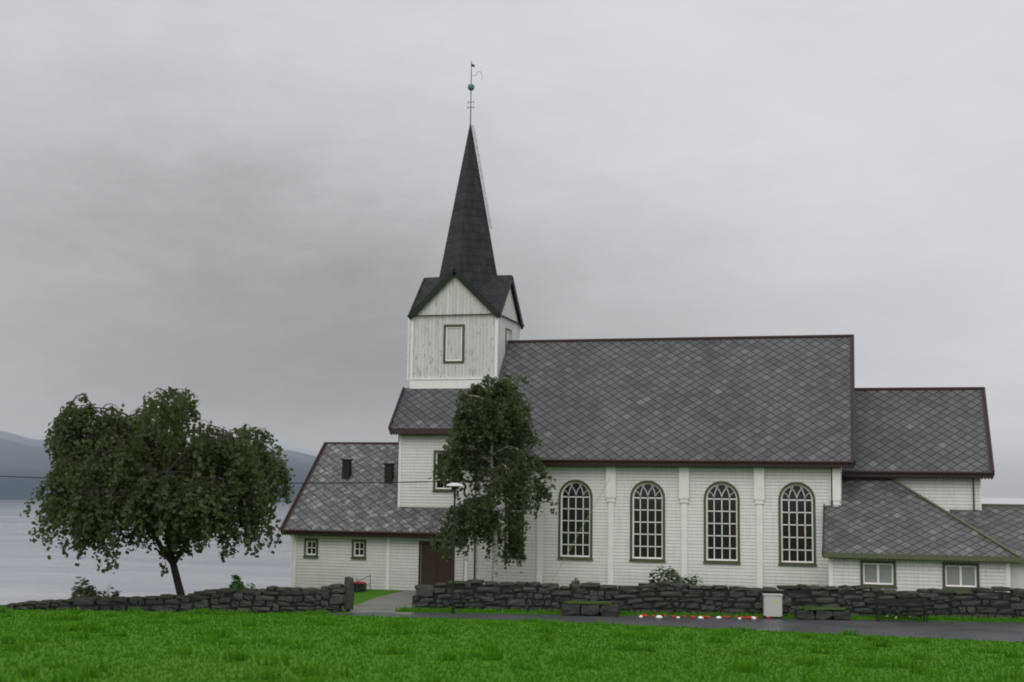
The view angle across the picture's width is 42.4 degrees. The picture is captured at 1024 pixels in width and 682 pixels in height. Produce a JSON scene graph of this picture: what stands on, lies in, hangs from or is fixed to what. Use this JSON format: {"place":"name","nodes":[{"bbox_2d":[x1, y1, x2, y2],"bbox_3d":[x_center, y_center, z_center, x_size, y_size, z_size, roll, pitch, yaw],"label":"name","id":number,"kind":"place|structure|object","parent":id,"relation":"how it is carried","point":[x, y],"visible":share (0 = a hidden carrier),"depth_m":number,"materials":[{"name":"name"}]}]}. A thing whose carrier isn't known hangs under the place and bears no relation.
{"place":"outdoors","nodes":[
{"label":"outdoors","id":0,"kind":"place"},
{"bbox_2d":[0,431,316,501],"bbox_3d":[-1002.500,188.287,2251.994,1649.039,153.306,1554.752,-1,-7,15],"label":"hill","id":1,"kind":"structure","parent":0,"point":[21,456],"depth_m":2048.80,"materials":[{"name":"grey"}]},
{"bbox_2d":[21,434,317,455],"bbox_3d":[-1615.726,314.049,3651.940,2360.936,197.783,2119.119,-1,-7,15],"label":"hill","id":2,"kind":"structure","parent":0,"point":[284,444],"depth_m":4134.19,"materials":[{"name":"grey"}]},
{"bbox_2d":[342,590,416,613],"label":"gravel path","id":3,"kind":"structure","parent":0,"point":[388,603],"depth_m":58.12,"materials":[{"name":"grey gravel"}]},
{"bbox_2d":[343,577,353,611],"bbox_3d":[-6.740,10.487,54.447,0.406,1.517,0.345,-1,-7,15],"label":"gate stone","id":4,"kind":"object","parent":3,"relation":"on","point":[348,604],"visible":0.98,"depth_m":54.33,"materials":[{"name":"grey stone"}]},
{"bbox_2d":[0,589,1023,681],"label":"ground","id":5,"kind":"structure","parent":0,"point":[362,597],"depth_m":29.41,"materials":[{"name":"green plant"}]},
{"bbox_2d":[71,577,120,597],"bbox_3d":[-18.270,11.186,56.778,2.968,2.101,2.480,-1,-7,15],"label":"shrub","id":6,"kind":"object","parent":5,"relation":"on","point":[88,591],"visible":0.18,"depth_m":56.48,"materials":[{"name":"green plant"}]},
{"bbox_2d":[20,386,295,594],"bbox_3d":[-15.339,6.904,57.360,11.392,10.252,10.635,-1,-7,15],"label":"tree","id":7,"kind":"object","parent":5,"relation":"on","point":[183,500],"visible":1,"depth_m":54.95,"materials":[{"name":"green plant"}]},
{"bbox_2d":[0,583,345,613],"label":"stone wall","id":8,"kind":"structure","parent":5,"relation":"on","point":[331,598],"depth_m":54.32,"materials":[{"name":"grey stone"}]},
{"bbox_2d":[228,575,254,589],"bbox_3d":[-11.594,10.832,55.990,1.588,1.828,1.491,-1,-7,15],"label":"shrub","id":9,"kind":"object","parent":5,"relation":"on","point":[238,584],"visible":0.2,"depth_m":55.76,"materials":[{"name":"green plant"}]},
{"bbox_2d":[428,372,558,581],"bbox_3d":[-1.077,6.680,60.767,5.827,10.546,5.672,-1,-7,15],"label":"birch","id":10,"kind":"object","parent":5,"relation":"on","point":[491,415],"visible":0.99,"depth_m":60.13,"materials":[{"name":"green plant"}]},
{"bbox_2d":[354,581,769,618],"bbox_3d":[0.588,11.445,58.276,21.832,0.510,2.970,-3,-8,33],"label":"flower bed","id":11,"kind":"object","parent":5,"relation":"on","point":[360,585],"visible":0.98,"depth_m":53.52,"materials":[{"name":"red plant"}]},
{"bbox_2d":[569,578,580,588],"bbox_3d":[3.018,11.653,61.831,1.342,1.099,1.128,-1,-7,15],"label":"shrub","id":12,"kind":"object","parent":5,"relation":"on","point":[576,582],"visible":0.06,"depth_m":61.72,"materials":[{"name":"green plant"}]},
{"bbox_2d":[280,61,1023,593],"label":"church","id":13,"kind":"structure","parent":5,"relation":"on","point":[760,461],"depth_m":63.95,"materials":[{"name":"painted white wood"},{"name":"slate"},{"name":"glass"}]},
{"bbox_2d":[0,476,532,483],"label":"overhead wire","id":14,"kind":"object","parent":13,"relation":"attached to","point":[291,483],"visible":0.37,"depth_m":63.40,"materials":[{"name":"black metal"}]},
{"bbox_2d":[307,611,1022,621],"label":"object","id":15,"kind":"structure","parent":5,"relation":"on","point":[698,616],"depth_m":54.00,"materials":[{"name":"stone"}]},
{"bbox_2d":[561,601,619,615],"bbox_3d":[3.210,10.964,54.097,2.416,0.584,0.872,0,-6,3],"label":"stone bed","id":16,"kind":"object","parent":15,"relation":"on","point":[608,608],"visible":1,"depth_m":53.74,"materials":[{"name":"grey stone"}]},
{"bbox_2d":[794,606,849,619],"bbox_3d":[12.591,11.061,53.656,2.192,0.490,0.890,0,-6,4],"label":"stone bed","id":17,"kind":"object","parent":15,"relation":"on","point":[811,612],"visible":1,"depth_m":53.30,"materials":[{"name":"grey stone"}]},
{"bbox_2d":[881,607,914,618],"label":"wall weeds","id":18,"kind":"object","parent":15,"relation":"on","point":[898,614],"depth_m":53.99,"materials":[{"name":"green plant"}]},
{"bbox_2d":[648,565,702,586],"bbox_3d":[7.246,11.261,60.918,3.144,1.797,2.115,-1,-7,15],"label":"rose shrub","id":19,"kind":"object","parent":5,"relation":"on","point":[672,575],"visible":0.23,"depth_m":60.80,"materials":[{"name":"green plant"}]},
{"bbox_2d":[411,579,1023,619],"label":"stone wall","id":20,"kind":"structure","parent":5,"relation":"on","point":[974,602],"depth_m":54.50,"materials":[{"name":"grey stone"}]},
{"bbox_2d":[875,598,927,621],"bbox_3d":[15.680,10.840,53.146,2.000,0.900,0.480,0,-6,3],"label":"bench","id":21,"kind":"object","parent":5,"relation":"on","point":[887,603],"visible":1,"depth_m":53.35,"materials":[{"name":"black wood"}]},
{"bbox_2d":[0,498,1023,604],"bbox_3d":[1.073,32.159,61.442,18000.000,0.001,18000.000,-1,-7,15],"label":"water","id":22,"kind":"structure","parent":0,"point":[29,570],"depth_m":404.01,"materials":[{"name":"grey liquid"}]},
{"bbox_2d":[0,0,1023,497],"label":"sky","id":23,"kind":"structure","parent":0,"point":[246,206],"materials":[{"name":"grey"}]},
{"bbox_2d":[318,612,1023,641],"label":"road","id":24,"kind":"structure","parent":0,"point":[1004,631],"depth_m":51.49,"materials":[{"name":"grey asphalt"}]},
{"bbox_2d":[446,483,462,612],"bbox_3d":[-2.395,8.525,54.405,0.720,5.330,0.720,-1,-7,15],"label":"street lamp","id":25,"kind":"object","parent":24,"relation":"on","point":[454,486],"visible":1,"depth_m":54.35,"materials":[{"name":"black metal"}]},
{"bbox_2d":[762,594,782,618],"bbox_3d":[10.608,10.799,53.730,0.780,0.985,0.380,0,-6,3],"label":"utility cabinet","id":26,"kind":"object","parent":24,"relation":"on","point":[772,606],"visible":1,"depth_m":53.57,"materials":[{"name":"white metal"}]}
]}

